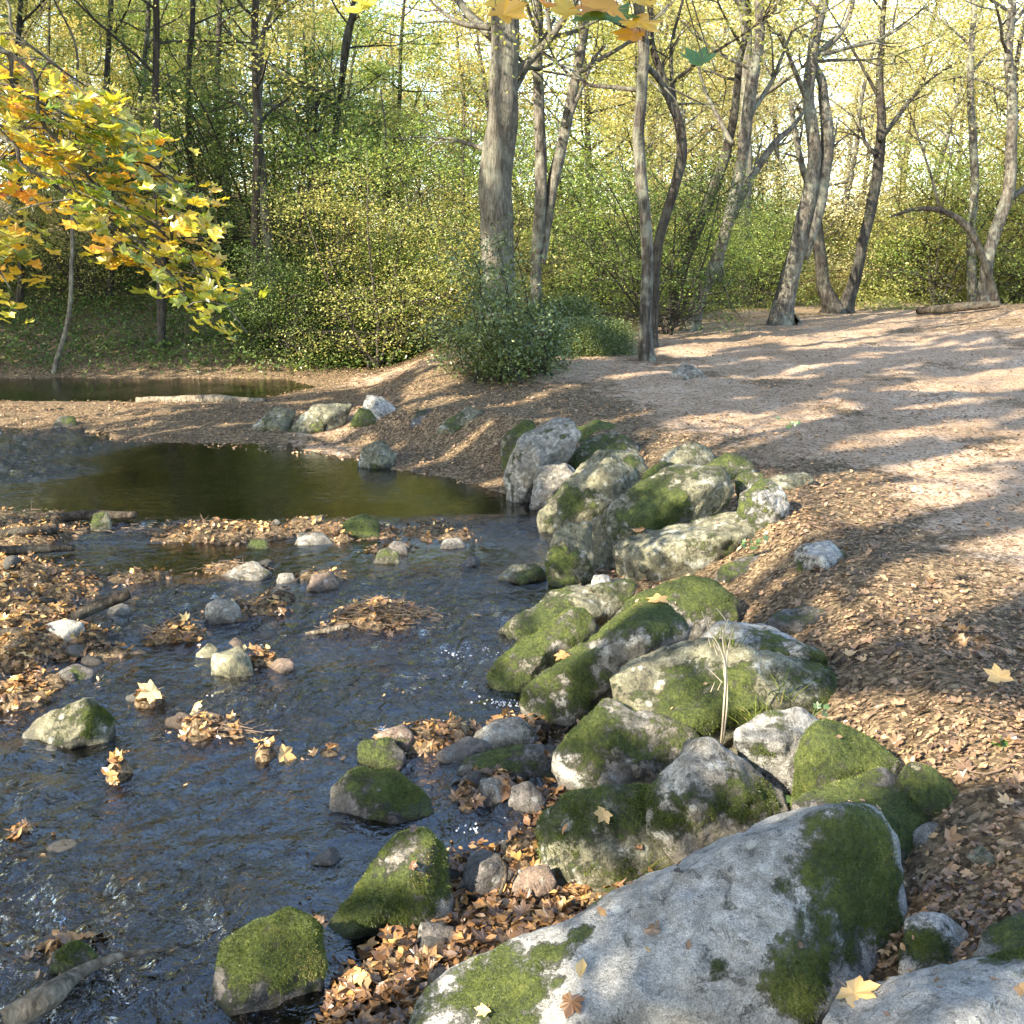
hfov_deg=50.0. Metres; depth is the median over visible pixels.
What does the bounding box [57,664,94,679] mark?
stone
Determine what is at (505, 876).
stick
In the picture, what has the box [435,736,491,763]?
stone
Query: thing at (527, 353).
shrub
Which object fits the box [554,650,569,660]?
fallen leaf
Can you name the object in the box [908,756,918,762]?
fallen leaf
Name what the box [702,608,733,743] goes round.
sapling
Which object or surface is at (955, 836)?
fallen leaf
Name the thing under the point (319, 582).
stone
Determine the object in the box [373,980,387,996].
fallen leaf
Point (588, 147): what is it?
tree
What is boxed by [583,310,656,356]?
shrub
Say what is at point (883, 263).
shrub
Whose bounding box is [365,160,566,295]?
shrub
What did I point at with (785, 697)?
grass tuft
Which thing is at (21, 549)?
log
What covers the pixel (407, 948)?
fallen leaf
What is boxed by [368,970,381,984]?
fallen leaf
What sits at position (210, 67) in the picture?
tree
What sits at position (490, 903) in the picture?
fallen leaf
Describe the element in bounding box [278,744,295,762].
fallen leaf
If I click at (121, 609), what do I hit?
stone
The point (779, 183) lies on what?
shrub
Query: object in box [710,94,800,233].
tree
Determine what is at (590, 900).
fallen leaf
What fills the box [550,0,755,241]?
tree
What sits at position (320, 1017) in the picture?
fallen leaf
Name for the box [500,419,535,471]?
boulder
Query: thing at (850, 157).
tree
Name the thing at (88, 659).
stone
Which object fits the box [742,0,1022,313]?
tree
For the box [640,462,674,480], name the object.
boulder
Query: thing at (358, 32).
tree
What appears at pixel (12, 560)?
stone
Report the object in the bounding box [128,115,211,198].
shrub
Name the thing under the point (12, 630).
branch
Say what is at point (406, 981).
fallen leaf
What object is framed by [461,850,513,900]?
stone
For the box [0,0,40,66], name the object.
tree
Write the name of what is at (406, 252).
shrub
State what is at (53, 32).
tree
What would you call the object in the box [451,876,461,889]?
fallen leaf
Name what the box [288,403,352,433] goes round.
stone
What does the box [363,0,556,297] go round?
tree
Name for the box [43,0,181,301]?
tree
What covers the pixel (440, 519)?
stone
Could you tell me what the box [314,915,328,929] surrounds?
fallen leaf
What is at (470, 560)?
stone
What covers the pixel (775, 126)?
tree
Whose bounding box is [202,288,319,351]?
shrub
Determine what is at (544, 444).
boulder
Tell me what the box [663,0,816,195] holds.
tree
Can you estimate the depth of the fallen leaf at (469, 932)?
3.38 m
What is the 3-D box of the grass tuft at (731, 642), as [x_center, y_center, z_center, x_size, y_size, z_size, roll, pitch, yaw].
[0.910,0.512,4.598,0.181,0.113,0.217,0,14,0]
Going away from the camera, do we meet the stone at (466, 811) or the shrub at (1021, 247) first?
the stone at (466, 811)
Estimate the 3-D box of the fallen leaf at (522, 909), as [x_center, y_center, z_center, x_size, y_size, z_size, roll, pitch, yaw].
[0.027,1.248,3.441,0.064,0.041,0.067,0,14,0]
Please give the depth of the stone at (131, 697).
5.21 m
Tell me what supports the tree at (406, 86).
on the ground at (886, 435)
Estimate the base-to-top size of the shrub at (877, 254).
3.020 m
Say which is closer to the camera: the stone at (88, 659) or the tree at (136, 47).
the stone at (88, 659)
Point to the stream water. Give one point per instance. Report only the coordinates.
(228, 839)
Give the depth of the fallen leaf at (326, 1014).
3.07 m
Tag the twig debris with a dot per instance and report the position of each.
(406, 607)
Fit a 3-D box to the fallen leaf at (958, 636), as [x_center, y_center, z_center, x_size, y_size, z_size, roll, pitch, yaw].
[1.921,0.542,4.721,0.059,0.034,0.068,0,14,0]
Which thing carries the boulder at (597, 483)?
on the ground at (886, 435)
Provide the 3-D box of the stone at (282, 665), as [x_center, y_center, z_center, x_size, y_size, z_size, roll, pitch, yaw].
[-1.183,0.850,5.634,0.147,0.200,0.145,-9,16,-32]
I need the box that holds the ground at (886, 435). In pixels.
[0,193,1023,1023]
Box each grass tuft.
[624,848,674,879]
[709,621,753,647]
[727,691,774,725]
[746,664,818,704]
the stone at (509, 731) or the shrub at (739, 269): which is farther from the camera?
the shrub at (739, 269)
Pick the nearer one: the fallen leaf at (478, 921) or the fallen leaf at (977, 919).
the fallen leaf at (977, 919)
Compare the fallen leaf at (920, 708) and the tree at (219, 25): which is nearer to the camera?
the fallen leaf at (920, 708)
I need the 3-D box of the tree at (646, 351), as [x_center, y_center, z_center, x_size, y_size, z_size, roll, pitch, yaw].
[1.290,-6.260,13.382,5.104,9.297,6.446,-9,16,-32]
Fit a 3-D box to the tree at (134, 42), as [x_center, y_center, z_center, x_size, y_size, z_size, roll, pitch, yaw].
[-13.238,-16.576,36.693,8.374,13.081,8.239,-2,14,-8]
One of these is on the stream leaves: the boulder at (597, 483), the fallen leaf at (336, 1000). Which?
the fallen leaf at (336, 1000)
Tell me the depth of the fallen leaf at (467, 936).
3.33 m
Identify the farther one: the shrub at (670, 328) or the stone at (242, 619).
the shrub at (670, 328)
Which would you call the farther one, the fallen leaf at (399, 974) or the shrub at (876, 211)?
the shrub at (876, 211)
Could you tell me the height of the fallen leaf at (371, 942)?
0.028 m
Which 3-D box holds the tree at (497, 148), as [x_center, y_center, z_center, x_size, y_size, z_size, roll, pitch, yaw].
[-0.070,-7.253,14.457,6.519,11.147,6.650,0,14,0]
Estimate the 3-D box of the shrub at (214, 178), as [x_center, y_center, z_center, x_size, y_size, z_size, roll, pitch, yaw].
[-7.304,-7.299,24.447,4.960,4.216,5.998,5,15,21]
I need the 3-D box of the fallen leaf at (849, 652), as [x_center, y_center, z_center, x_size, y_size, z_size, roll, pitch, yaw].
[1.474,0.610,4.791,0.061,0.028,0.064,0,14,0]
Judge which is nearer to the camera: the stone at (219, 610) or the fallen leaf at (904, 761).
the fallen leaf at (904, 761)
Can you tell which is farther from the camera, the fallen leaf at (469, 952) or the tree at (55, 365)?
the tree at (55, 365)
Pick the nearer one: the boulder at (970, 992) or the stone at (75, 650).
the boulder at (970, 992)
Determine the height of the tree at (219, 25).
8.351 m
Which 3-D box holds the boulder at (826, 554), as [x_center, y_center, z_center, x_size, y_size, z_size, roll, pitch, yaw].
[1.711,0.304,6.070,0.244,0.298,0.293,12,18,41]
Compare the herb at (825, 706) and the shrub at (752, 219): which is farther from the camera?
the shrub at (752, 219)
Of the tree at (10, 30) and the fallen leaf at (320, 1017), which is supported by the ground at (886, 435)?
the tree at (10, 30)
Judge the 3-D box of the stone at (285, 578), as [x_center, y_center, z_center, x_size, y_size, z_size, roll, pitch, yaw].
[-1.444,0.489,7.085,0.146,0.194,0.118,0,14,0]
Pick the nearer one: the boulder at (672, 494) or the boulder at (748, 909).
the boulder at (748, 909)
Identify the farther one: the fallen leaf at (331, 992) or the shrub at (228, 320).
the shrub at (228, 320)
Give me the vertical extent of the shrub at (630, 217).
4.650 m
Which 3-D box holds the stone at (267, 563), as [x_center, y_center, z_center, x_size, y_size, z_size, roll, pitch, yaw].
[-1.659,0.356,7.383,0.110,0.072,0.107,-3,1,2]
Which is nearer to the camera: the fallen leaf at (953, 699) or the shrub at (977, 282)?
the fallen leaf at (953, 699)
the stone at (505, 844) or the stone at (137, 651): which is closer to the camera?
the stone at (505, 844)
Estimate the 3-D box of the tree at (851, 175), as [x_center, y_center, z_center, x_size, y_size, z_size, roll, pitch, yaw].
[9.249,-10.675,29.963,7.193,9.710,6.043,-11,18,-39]
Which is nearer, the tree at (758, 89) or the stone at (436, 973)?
the stone at (436, 973)
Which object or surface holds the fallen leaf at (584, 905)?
on the ground at (886, 435)
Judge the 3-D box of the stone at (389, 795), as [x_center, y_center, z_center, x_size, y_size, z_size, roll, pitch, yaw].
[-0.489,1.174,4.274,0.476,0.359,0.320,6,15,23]
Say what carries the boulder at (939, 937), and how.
on the ground at (886, 435)
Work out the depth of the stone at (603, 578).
6.26 m
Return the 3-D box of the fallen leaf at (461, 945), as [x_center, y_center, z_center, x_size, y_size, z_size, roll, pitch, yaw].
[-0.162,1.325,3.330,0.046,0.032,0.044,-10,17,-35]
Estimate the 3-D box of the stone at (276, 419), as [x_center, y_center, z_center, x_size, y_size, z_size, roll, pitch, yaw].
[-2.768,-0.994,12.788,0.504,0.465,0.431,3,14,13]
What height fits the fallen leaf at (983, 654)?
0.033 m
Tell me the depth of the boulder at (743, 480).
7.63 m
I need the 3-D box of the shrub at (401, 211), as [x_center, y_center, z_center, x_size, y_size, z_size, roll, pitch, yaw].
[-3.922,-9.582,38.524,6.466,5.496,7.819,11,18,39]
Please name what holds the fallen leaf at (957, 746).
on the ground at (886, 435)
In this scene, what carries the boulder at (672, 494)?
on the ground at (886, 435)
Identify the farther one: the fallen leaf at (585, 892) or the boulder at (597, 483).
the boulder at (597, 483)
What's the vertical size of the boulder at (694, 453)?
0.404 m
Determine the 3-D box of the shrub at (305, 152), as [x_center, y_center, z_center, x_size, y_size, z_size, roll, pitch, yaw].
[-2.110,-5.105,20.843,6.658,5.660,8.052,4,14,16]
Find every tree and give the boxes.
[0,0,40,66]
[0,0,89,234]
[0,0,107,309]
[0,0,114,218]
[0,0,132,259]
[0,0,138,223]
[0,0,205,372]
[0,0,271,341]
[0,0,327,350]
[0,1,41,156]
[0,1,100,116]
[0,1,144,188]
[1,0,184,205]
[13,0,221,201]
[25,0,283,223]
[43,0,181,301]
[51,0,223,142]
[67,6,199,134]
[88,1,266,207]
[95,0,286,220]
[97,0,296,209]
[118,1,270,134]
[134,0,344,228]
[152,0,319,241]
[155,0,383,348]
[183,2,402,290]
[185,0,322,271]
[193,1,294,142]
[200,0,416,330]
[211,0,473,317]
[222,0,372,194]
[239,0,395,192]
[249,0,418,284]
[267,0,401,187]
[289,0,512,311]
[319,24,447,266]
[324,6,478,292]
[343,0,716,65]
[355,55,445,239]
[356,69,478,317]
[359,0,678,355]
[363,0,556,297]
[389,24,517,210]
[392,0,618,293]
[393,50,533,292]
[417,0,589,250]
[458,0,722,361]
[465,0,674,320]
[478,0,712,304]
[479,0,866,347]
[516,21,632,278]
[548,0,780,294]
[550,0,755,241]
[553,2,718,314]
[566,0,738,261]
[570,0,791,297]
[605,0,874,331]
[621,83,711,197]
[632,0,814,327]
[650,0,851,294]
[662,0,801,203]
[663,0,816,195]
[666,0,863,271]
[671,0,1010,325]
[691,10,848,163]
[692,0,894,307]
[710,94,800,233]
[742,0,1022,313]
[752,0,965,273]
[773,1,961,268]
[782,21,906,192]
[786,0,1023,275]
[824,0,1023,301]
[838,27,968,185]
[844,0,1023,298]
[860,89,1000,304]
[886,0,1023,301]
[893,4,1023,226]
[899,7,1023,260]
[904,0,1023,292]
[959,52,1023,251]
[979,35,1023,198]
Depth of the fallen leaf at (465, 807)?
4.19 m
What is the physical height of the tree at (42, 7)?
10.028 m
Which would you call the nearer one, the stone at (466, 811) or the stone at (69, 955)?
the stone at (69, 955)
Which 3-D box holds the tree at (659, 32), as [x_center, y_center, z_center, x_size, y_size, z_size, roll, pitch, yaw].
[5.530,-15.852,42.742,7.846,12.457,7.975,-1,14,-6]
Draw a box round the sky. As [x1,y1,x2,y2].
[0,0,1023,233]
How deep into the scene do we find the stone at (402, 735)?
4.70 m
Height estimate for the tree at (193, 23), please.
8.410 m
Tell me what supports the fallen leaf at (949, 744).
on the ground at (886, 435)
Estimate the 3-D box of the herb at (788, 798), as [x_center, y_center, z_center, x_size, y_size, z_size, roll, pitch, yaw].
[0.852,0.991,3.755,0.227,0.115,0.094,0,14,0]
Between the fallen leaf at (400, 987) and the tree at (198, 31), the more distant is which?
the tree at (198, 31)
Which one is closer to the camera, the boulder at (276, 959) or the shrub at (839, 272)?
the boulder at (276, 959)
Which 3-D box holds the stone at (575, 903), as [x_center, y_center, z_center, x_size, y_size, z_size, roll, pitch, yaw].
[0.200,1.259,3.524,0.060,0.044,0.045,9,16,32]
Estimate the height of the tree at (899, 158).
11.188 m
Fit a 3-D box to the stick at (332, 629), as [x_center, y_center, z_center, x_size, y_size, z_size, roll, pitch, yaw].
[-1.024,0.655,6.095,0.245,0.062,0.029,-2,14,-8]
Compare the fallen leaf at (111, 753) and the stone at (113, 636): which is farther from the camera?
the stone at (113, 636)
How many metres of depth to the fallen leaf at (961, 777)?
3.53 m
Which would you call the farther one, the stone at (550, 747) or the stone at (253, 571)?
the stone at (253, 571)
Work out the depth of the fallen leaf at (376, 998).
3.10 m
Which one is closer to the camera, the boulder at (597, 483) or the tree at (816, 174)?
the boulder at (597, 483)
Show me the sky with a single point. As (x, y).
(813, 1)
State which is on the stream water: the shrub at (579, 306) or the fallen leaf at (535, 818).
the fallen leaf at (535, 818)
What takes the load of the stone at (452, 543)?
on the ground at (886, 435)
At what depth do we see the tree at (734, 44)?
30.68 m
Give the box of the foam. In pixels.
[440,647,518,832]
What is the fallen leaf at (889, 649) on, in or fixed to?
on the ground at (886, 435)
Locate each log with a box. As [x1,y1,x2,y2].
[0,525,59,538]
[0,545,74,554]
[59,510,136,521]
[70,590,131,620]
[135,394,267,402]
[916,301,999,314]
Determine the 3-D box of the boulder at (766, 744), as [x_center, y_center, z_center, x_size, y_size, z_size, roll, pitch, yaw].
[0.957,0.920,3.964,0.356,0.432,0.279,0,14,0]
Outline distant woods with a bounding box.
[0,0,1023,233]
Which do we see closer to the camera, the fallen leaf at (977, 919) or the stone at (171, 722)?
the fallen leaf at (977, 919)
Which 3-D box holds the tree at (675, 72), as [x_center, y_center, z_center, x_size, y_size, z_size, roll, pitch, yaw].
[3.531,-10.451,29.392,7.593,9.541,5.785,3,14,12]
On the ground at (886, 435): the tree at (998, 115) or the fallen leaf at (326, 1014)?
the tree at (998, 115)
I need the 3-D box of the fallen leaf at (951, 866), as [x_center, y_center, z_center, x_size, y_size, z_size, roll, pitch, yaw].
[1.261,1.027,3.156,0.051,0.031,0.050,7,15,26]
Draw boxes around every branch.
[0,621,53,638]
[1,946,161,1023]
[736,288,774,296]
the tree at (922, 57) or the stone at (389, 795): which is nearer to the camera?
the stone at (389, 795)
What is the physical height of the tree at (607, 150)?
8.214 m
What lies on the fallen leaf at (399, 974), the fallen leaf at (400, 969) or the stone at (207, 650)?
the fallen leaf at (400, 969)
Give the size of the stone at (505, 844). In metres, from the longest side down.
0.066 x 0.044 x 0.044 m
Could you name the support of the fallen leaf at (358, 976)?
on the stream leaves
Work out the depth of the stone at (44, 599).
6.52 m
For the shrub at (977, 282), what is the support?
on the ground at (886, 435)
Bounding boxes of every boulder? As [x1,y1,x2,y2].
[211,906,329,1016]
[327,826,452,938]
[407,800,907,1023]
[486,607,598,692]
[498,578,636,640]
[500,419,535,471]
[503,417,580,502]
[519,597,689,726]
[529,463,575,509]
[534,782,674,891]
[537,449,647,532]
[544,521,594,587]
[551,698,699,789]
[568,430,638,469]
[576,419,615,443]
[589,463,733,568]
[609,637,836,753]
[612,575,739,640]
[613,511,758,580]
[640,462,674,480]
[644,735,789,863]
[658,442,714,464]
[700,621,827,664]
[705,453,754,484]
[714,551,765,582]
[733,706,819,809]
[735,471,763,502]
[736,478,789,528]
[764,606,826,634]
[770,472,813,490]
[789,766,928,862]
[790,718,900,810]
[794,540,846,570]
[822,945,1023,1023]
[897,761,958,819]
[897,911,968,975]
[912,822,937,846]
[966,845,995,866]
[972,913,1023,957]
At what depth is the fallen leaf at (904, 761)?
3.76 m
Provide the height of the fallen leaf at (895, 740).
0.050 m
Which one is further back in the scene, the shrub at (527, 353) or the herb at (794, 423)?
the shrub at (527, 353)
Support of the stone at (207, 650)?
on the ground at (886, 435)
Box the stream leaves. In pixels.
[0,506,691,1023]
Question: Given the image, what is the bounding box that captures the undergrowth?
[375,264,1023,334]
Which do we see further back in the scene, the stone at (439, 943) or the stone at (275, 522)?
the stone at (275, 522)
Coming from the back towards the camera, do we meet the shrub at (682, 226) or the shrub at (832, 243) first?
the shrub at (682, 226)
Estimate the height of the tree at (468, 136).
7.668 m
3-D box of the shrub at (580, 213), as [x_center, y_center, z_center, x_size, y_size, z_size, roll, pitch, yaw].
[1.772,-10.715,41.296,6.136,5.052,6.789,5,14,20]
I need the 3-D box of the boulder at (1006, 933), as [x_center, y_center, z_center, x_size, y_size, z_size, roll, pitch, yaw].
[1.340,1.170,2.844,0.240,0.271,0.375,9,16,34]
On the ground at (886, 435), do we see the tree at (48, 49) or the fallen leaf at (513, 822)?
the tree at (48, 49)
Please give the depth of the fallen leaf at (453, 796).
4.24 m
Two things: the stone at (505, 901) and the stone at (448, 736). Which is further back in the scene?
the stone at (448, 736)
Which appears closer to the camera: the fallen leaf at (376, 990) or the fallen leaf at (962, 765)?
the fallen leaf at (376, 990)
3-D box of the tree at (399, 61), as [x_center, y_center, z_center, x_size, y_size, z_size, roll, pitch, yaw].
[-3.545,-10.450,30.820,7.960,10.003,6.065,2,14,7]
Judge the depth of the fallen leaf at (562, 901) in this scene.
3.46 m
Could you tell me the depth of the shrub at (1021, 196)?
26.81 m
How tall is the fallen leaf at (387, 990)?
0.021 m
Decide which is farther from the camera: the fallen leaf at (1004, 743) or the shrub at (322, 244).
the shrub at (322, 244)
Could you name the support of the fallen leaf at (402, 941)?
on the stream leaves
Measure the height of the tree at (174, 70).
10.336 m
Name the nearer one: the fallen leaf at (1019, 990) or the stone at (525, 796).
the fallen leaf at (1019, 990)
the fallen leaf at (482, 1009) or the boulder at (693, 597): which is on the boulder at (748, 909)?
the fallen leaf at (482, 1009)
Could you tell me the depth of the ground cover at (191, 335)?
19.44 m
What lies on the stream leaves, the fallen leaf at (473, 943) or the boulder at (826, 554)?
the fallen leaf at (473, 943)
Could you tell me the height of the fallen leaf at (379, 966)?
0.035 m
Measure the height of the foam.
0.004 m
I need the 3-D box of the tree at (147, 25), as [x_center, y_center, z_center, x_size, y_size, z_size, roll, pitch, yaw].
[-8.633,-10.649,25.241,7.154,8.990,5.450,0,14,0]
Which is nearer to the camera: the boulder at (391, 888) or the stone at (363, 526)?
the boulder at (391, 888)
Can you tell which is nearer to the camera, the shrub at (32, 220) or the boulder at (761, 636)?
the boulder at (761, 636)
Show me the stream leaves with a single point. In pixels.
(448, 952)
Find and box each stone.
[3,555,21,569]
[9,586,31,596]
[22,697,115,748]
[37,596,58,605]
[45,619,84,642]
[46,745,56,750]
[46,839,78,851]
[49,940,97,974]
[51,415,76,427]
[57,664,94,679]
[60,672,76,680]
[65,644,86,658]
[81,654,103,665]
[90,511,112,530]
[107,603,129,614]
[108,633,117,639]
[126,692,135,700]
[131,649,145,653]
[165,712,191,728]
[191,709,217,716]
[196,643,218,657]
[205,598,242,624]
[211,646,253,677]
[222,561,271,580]
[229,638,243,647]
[236,617,250,621]
[246,539,269,548]
[251,407,295,430]
[258,559,273,568]
[269,658,295,672]
[271,519,281,525]
[276,573,294,583]
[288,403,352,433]
[295,532,332,545]
[306,571,338,591]
[311,846,340,865]
[329,765,434,824]
[340,513,379,538]
[350,408,375,428]
[357,441,396,468]
[357,736,406,769]
[363,395,395,419]
[374,547,399,563]
[377,724,413,753]
[389,541,408,554]
[410,409,433,429]
[417,921,454,945]
[418,936,438,948]
[427,937,448,953]
[427,966,446,985]
[433,516,445,521]
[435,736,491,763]
[436,407,484,434]
[440,537,465,548]
[444,727,454,740]
[449,867,462,880]
[456,743,555,783]
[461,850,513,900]
[462,809,475,813]
[463,555,479,565]
[466,771,489,789]
[473,717,536,749]
[477,777,502,806]
[486,897,510,915]
[497,564,546,583]
[498,841,510,852]
[508,781,546,814]
[511,864,556,902]
[534,720,550,732]
[546,744,557,752]
[552,884,566,897]
[567,898,580,909]
[591,574,609,584]
[670,364,704,379]
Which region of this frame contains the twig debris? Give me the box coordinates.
[0,409,1023,876]
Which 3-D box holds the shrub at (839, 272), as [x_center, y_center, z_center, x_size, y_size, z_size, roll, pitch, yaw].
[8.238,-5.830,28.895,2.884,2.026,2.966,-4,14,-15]
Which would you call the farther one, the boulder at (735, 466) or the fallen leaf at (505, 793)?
the boulder at (735, 466)
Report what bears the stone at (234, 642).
on the ground at (886, 435)
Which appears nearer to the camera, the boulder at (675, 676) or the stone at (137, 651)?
the boulder at (675, 676)
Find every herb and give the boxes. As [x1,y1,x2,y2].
[740,534,767,549]
[776,416,800,428]
[784,793,791,802]
[813,701,829,717]
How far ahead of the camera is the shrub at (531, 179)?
21.11 m
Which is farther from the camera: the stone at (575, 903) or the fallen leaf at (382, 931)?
the stone at (575, 903)
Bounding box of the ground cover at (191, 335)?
[0,230,417,377]
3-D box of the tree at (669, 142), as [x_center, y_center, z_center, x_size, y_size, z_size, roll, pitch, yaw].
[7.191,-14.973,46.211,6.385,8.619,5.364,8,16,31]
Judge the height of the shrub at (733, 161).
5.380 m
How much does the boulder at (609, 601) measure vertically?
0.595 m
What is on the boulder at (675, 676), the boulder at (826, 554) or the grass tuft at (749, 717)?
the grass tuft at (749, 717)
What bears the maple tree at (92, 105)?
on the ground at (886, 435)
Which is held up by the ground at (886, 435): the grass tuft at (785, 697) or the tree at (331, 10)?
the tree at (331, 10)
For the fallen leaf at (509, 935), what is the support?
on the stream leaves
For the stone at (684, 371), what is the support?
on the ground at (886, 435)
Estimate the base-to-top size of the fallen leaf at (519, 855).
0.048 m
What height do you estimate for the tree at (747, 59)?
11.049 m
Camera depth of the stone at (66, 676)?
5.41 m
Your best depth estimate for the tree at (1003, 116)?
34.86 m
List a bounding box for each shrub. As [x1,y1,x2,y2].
[0,143,101,290]
[0,154,199,325]
[1,53,187,215]
[9,120,231,275]
[10,104,251,273]
[47,63,221,201]
[48,20,438,307]
[89,46,359,294]
[96,85,278,247]
[105,82,418,335]
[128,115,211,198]
[163,135,250,221]
[176,232,419,379]
[198,85,481,370]
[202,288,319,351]
[225,145,529,377]
[227,217,420,348]
[248,281,340,346]
[264,140,435,275]
[279,196,528,362]
[303,95,635,341]
[307,309,429,368]
[343,164,478,294]
[359,162,639,357]
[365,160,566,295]
[386,235,435,298]
[396,204,587,387]
[424,113,697,319]
[468,147,676,313]
[513,126,812,330]
[514,168,621,260]
[514,279,620,354]
[520,149,788,339]
[551,307,632,360]
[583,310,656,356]
[602,146,761,291]
[625,202,806,320]
[629,181,724,258]
[651,172,849,300]
[656,126,844,297]
[678,115,933,303]
[686,220,804,307]
[690,183,849,310]
[754,172,858,264]
[760,206,879,294]
[770,184,889,281]
[796,259,871,301]
[810,215,935,296]
[811,139,1023,302]
[829,178,922,266]
[831,111,1023,304]
[833,88,1023,303]
[840,218,952,299]
[876,176,999,287]
[879,145,1023,300]
[889,199,1023,298]
[918,139,1023,252]
[930,216,1023,302]
[950,269,1013,298]
[984,186,1023,295]
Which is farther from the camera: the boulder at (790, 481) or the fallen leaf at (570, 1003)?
the boulder at (790, 481)
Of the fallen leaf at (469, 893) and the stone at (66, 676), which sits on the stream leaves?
the fallen leaf at (469, 893)
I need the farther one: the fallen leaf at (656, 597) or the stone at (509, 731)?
the fallen leaf at (656, 597)
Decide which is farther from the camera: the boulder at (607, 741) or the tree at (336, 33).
the tree at (336, 33)
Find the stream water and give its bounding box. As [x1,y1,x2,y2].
[0,377,572,1023]
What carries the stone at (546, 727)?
on the ground at (886, 435)
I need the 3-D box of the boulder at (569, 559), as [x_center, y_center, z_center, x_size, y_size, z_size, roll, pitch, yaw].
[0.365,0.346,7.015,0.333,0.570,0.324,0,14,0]
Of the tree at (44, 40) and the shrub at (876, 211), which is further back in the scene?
the shrub at (876, 211)
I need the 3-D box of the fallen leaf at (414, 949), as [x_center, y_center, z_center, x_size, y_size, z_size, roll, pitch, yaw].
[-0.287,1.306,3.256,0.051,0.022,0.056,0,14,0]
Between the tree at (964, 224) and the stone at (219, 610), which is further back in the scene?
the tree at (964, 224)
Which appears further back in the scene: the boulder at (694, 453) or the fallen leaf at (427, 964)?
the boulder at (694, 453)
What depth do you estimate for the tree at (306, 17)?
33.43 m
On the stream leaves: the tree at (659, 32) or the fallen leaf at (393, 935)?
the fallen leaf at (393, 935)
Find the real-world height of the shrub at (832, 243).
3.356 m
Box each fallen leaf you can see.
[49,936,58,951]
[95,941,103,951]
[109,748,123,757]
[110,748,122,762]
[137,679,161,703]
[178,727,189,738]
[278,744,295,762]
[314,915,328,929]
[314,1013,326,1021]
[323,986,333,998]
[323,991,343,1001]
[323,1010,333,1017]
[328,971,343,978]
[329,997,349,1001]
[331,1019,345,1023]
[332,981,347,997]
[343,998,360,1010]
[347,965,366,985]
[351,1007,374,1022]
[352,984,371,997]
[357,936,378,953]
[365,1003,379,1012]
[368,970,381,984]
[370,995,381,1001]
[372,963,385,970]
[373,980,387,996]
[375,942,395,956]
[377,923,392,935]
[381,934,395,946]
[382,982,395,995]
[385,926,402,942]
[391,980,407,994]
[392,966,408,976]
[393,977,410,985]
[396,972,410,985]
[398,936,406,946]
[400,945,410,950]
[404,964,419,980]
[405,926,417,934]
[409,944,422,957]
[418,945,442,961]
[421,956,438,971]
[448,788,460,801]
[449,928,465,939]
[451,861,462,872]
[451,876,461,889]
[453,729,463,741]
[453,954,467,965]
[456,933,471,942]
[457,943,468,949]
[457,948,466,963]
[458,805,472,810]
[458,947,471,956]
[460,890,477,895]
[462,931,475,940]
[464,937,477,946]
[469,919,486,924]
[470,793,485,808]
[472,928,492,941]
[474,1003,490,1016]
[482,766,494,773]
[484,895,501,907]
[486,892,502,904]
[490,773,512,801]
[502,845,516,862]
[503,928,514,940]
[506,897,516,912]
[507,817,519,825]
[512,898,530,918]
[512,926,529,936]
[513,850,526,859]
[513,859,527,870]
[524,888,531,900]
[532,811,541,820]
[535,916,544,927]
[537,907,554,922]
[543,897,555,908]
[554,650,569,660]
[555,912,568,920]
[558,896,569,908]
[560,992,584,1018]
[570,888,589,895]
[575,958,586,977]
[578,892,593,903]
[579,898,594,906]
[582,899,588,910]
[594,806,612,823]
[611,877,626,886]
[631,526,644,531]
[643,920,662,934]
[647,593,668,603]
[835,976,879,1007]
[843,648,856,655]
[860,635,875,642]
[876,957,894,967]
[879,733,889,739]
[881,642,896,654]
[889,732,903,746]
[890,698,903,704]
[898,756,907,770]
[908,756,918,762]
[909,750,921,759]
[914,702,926,712]
[923,877,938,892]
[925,906,949,911]
[938,739,957,749]
[941,860,959,876]
[942,649,955,655]
[944,824,963,847]
[946,695,966,702]
[948,630,957,639]
[951,739,960,751]
[951,943,963,955]
[953,633,965,640]
[953,757,975,770]
[953,769,970,783]
[954,717,969,723]
[959,635,968,646]
[960,868,973,876]
[967,917,983,926]
[976,650,990,657]
[976,822,991,831]
[983,663,1013,685]
[991,735,1008,749]
[1013,979,1023,996]
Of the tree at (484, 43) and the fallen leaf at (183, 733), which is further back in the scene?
the tree at (484, 43)
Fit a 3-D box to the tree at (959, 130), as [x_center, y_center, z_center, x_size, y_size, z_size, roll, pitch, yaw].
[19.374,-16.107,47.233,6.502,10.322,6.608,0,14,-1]
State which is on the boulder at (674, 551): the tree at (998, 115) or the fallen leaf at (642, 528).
the fallen leaf at (642, 528)
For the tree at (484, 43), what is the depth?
49.88 m
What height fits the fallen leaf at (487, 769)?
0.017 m
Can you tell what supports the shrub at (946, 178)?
on the ground at (886, 435)
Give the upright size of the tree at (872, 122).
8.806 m
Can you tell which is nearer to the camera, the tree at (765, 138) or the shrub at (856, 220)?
the shrub at (856, 220)
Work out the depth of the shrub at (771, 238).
25.03 m
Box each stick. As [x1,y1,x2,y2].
[305,623,349,633]
[497,855,507,896]
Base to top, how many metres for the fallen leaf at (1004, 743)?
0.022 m
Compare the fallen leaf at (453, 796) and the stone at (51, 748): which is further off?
the stone at (51, 748)

